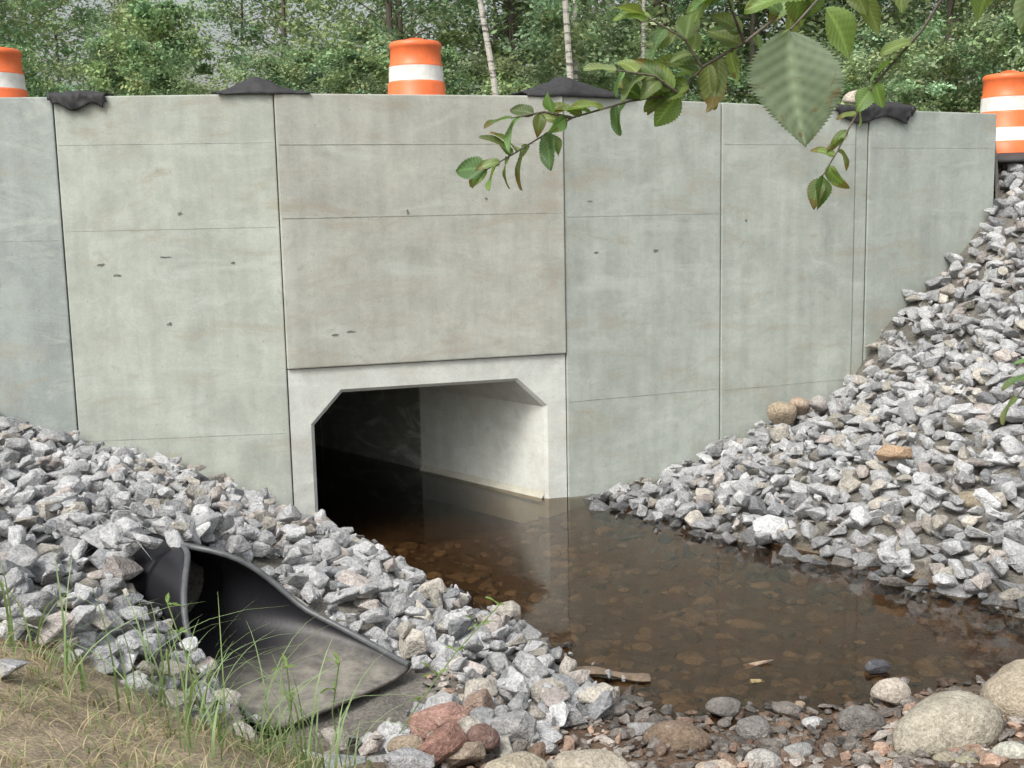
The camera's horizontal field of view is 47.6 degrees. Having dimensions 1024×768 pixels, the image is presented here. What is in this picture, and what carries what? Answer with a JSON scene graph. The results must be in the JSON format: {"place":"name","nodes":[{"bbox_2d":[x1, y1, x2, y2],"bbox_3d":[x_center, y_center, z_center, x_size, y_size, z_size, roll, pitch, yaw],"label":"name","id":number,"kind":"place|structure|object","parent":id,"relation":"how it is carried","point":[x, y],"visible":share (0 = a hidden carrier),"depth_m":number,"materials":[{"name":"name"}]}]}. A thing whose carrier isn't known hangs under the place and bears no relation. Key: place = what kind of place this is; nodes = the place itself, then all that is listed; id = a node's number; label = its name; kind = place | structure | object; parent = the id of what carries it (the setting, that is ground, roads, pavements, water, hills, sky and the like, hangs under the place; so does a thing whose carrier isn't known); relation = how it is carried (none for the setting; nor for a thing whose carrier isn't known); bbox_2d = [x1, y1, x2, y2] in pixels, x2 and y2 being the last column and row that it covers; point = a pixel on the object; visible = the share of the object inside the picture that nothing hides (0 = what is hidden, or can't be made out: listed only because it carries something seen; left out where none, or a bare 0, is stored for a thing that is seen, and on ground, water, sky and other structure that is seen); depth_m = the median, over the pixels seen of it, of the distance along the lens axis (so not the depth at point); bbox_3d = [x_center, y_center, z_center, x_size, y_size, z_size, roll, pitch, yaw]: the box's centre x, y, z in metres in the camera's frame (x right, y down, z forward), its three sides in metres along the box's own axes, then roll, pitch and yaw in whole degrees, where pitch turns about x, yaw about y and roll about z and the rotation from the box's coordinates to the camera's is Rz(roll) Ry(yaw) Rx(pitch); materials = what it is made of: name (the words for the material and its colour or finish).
{"place":"outdoors","nodes":[
{"label":"outdoors","id":0,"kind":"place"},
{"bbox_2d":[0,616,372,767],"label":"dry grass","id":1,"kind":"structure","parent":0,"point":[26,761],"depth_m":4.27,"materials":[{"name":"plant"}]},
{"bbox_2d":[2,0,1010,202],"label":"sky","id":2,"kind":"structure","parent":0,"point":[221,33],"materials":[{"name":"white"}]},
{"bbox_2d":[0,145,1023,767],"bbox_3d":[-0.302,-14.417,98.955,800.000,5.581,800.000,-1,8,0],"label":"ground","id":3,"kind":"structure","parent":0,"point":[394,695],"depth_m":5.73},
{"bbox_2d":[0,47,27,96],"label":"traffic drum","id":4,"kind":"object","parent":3,"relation":"on","point":[12,80],"visible":0.45,"depth_m":10.55,"materials":[{"name":"orange plastic"}]},
{"bbox_2d":[0,546,447,767],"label":"tall grass","id":5,"kind":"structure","parent":3,"relation":"on","point":[68,656],"depth_m":4.74,"materials":[{"name":"green plant"}]},
{"bbox_2d":[106,517,410,731],"bbox_3d":[-1.841,1.226,6.689,2.570,0.618,0.993,6,11,41],"label":"drain pipe end section","id":6,"kind":"object","parent":3,"relation":"on","point":[232,583],"visible":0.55,"depth_m":6.50,"materials":[{"name":"black plastic"}]},
{"bbox_2d":[0,416,644,767],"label":"riprap stones","id":7,"kind":"object","parent":3,"relation":"on","point":[412,610],"visible":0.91,"depth_m":6.79,"materials":[{"name":"grey stone"}]},
{"bbox_2d":[165,592,504,767],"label":"weed plant","id":8,"kind":"object","parent":3,"relation":"on","point":[337,661],"visible":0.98,"depth_m":4.97,"materials":[{"name":"green plant"}]},
{"bbox_2d":[388,38,445,94],"bbox_3d":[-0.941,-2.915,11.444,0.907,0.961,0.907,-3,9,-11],"label":"traffic drum","id":9,"kind":"object","parent":3,"relation":"on","point":[415,66],"visible":0.62,"depth_m":11.19,"materials":[{"name":"orange plastic"}]},
{"bbox_2d":[288,354,566,514],"bbox_3d":[-5.476,0.021,15.515,2.394,1.752,15.111,-9,12,-43],"label":"box culvert","id":10,"kind":"object","parent":3,"relation":"on","point":[498,422],"visible":0.19,"depth_m":11.02,"materials":[{"name":"concrete"}]},
{"bbox_2d":[477,0,498,94],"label":"birch tree","id":11,"kind":"object","parent":3,"relation":"on","point":[492,71],"visible":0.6,"depth_m":17.83,"materials":[{"name":"white plant"}]},
{"bbox_2d":[0,94,996,505],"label":"concrete headwall","id":12,"kind":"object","parent":3,"relation":"on","point":[190,280],"visible":0.65,"depth_m":10.18,"materials":[{"name":"grey concrete"}]},
{"bbox_2d":[46,90,114,110],"bbox_3d":[-3.555,-2.337,9.591,0.514,0.184,0.372,-2,8,-6],"label":"geotextile cover","id":13,"kind":"object","parent":12,"relation":"on","point":[74,100],"visible":0.97,"depth_m":9.43,"materials":[{"name":"black fabric"}]},
{"bbox_2d":[211,76,309,94],"bbox_3d":[-2.119,-2.503,9.770,0.820,0.162,0.439,-3,9,-10],"label":"geotextile cover","id":14,"kind":"object","parent":12,"relation":"on","point":[254,85],"visible":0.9,"depth_m":9.62,"materials":[{"name":"black fabric"}]},
{"bbox_2d":[509,76,627,97],"bbox_3d":[0.542,-2.698,10.578,1.150,0.208,0.485,-4,9,-20],"label":"geotextile cover","id":15,"kind":"object","parent":12,"relation":"on","point":[560,86],"visible":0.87,"depth_m":10.40,"materials":[{"name":"black fabric"}]},
{"bbox_2d":[835,101,915,123],"bbox_3d":[3.584,-2.755,11.801,1.068,0.240,0.422,-5,9,-22],"label":"geotextile cover","id":16,"kind":"object","parent":12,"relation":"on","point":[901,112],"visible":0.64,"depth_m":11.65,"materials":[{"name":"black fabric"}]},
{"bbox_2d":[842,90,856,103],"bbox_3d":[3.501,-2.890,11.708,0.344,0.154,0.216,-1,8,0],"label":"sandbag","id":17,"kind":"object","parent":16,"relation":"on","point":[848,97],"visible":0.3,"depth_m":11.63,"materials":[{"name":"fabric"}]},
{"bbox_2d":[0,0,1023,112],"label":"undergrowth shrubs","id":18,"kind":"object","parent":3,"relation":"on","point":[149,75],"visible":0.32,"depth_m":20.55,"materials":[{"name":"green plant"}]},
{"bbox_2d":[0,0,1023,112],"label":"forest","id":19,"kind":"object","parent":3,"relation":"on","point":[511,24],"visible":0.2,"depth_m":30.16,"materials":[{"name":"green plant"}]},
{"bbox_2d":[0,404,1023,767],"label":"broken boulders","id":20,"kind":"object","parent":3,"relation":"on","point":[448,742],"visible":0.85,"depth_m":5.54,"materials":[{"name":"stone"}]},
{"bbox_2d":[562,0,572,78],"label":"birch tree","id":21,"kind":"object","parent":3,"relation":"on","point":[568,48],"visible":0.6,"depth_m":18.38,"materials":[{"name":"white plant"}]},
{"bbox_2d":[572,0,577,80],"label":"birch tree","id":22,"kind":"object","parent":3,"relation":"on","point":[575,73],"visible":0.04,"depth_m":19.47,"materials":[{"name":"grey plant"}]},
{"bbox_2d":[641,0,645,84],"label":"birch tree","id":23,"kind":"object","parent":3,"relation":"on","point":[643,30],"visible":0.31,"depth_m":19.74,"materials":[{"name":"white plant"}]},
{"bbox_2d":[387,395,1023,767],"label":"river boulders","id":24,"kind":"object","parent":3,"relation":"on","point":[935,725],"visible":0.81,"depth_m":5.54,"materials":[{"name":"stone"}]},
{"bbox_2d":[422,658,1023,767],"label":"shore pebbles","id":25,"kind":"object","parent":3,"relation":"on","point":[854,749],"visible":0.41,"depth_m":5.67,"materials":[{"name":"stone"}]},
{"bbox_2d":[456,0,1023,425],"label":"alder tree","id":26,"kind":"object","parent":3,"relation":"on","point":[796,79],"visible":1,"depth_m":2.11,"materials":[{"name":"green plant"}]},
{"bbox_2d":[584,162,1023,618],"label":"riprap stones","id":27,"kind":"object","parent":3,"relation":"on","point":[746,483],"visible":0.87,"depth_m":9.90,"materials":[{"name":"grey stone"}]},
{"bbox_2d":[795,688,947,706],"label":"streambed pebbles","id":28,"kind":"object","parent":3,"relation":"on","point":[800,703],"depth_m":6.24,"materials":[{"name":"stone"}]},
{"bbox_2d":[980,70,1023,162],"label":"traffic drum","id":29,"kind":"object","parent":3,"relation":"on","point":[1002,97],"visible":0.71,"depth_m":12.74,"materials":[{"name":"orange plastic"}]},
{"bbox_2d":[315,445,1023,732],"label":"stream water","id":30,"kind":"structure","parent":0,"point":[683,618],"depth_m":7.97,"materials":[{"name":"brown liquid"}]},
{"bbox_2d":[575,666,650,681],"bbox_3d":[0.575,1.665,6.648,0.448,0.063,0.094,1,9,14],"label":"driftwood","id":31,"kind":"object","parent":30,"relation":"on","point":[630,677],"visible":0.75,"depth_m":6.62,"materials":[{"name":"brown wood"}]}
]}

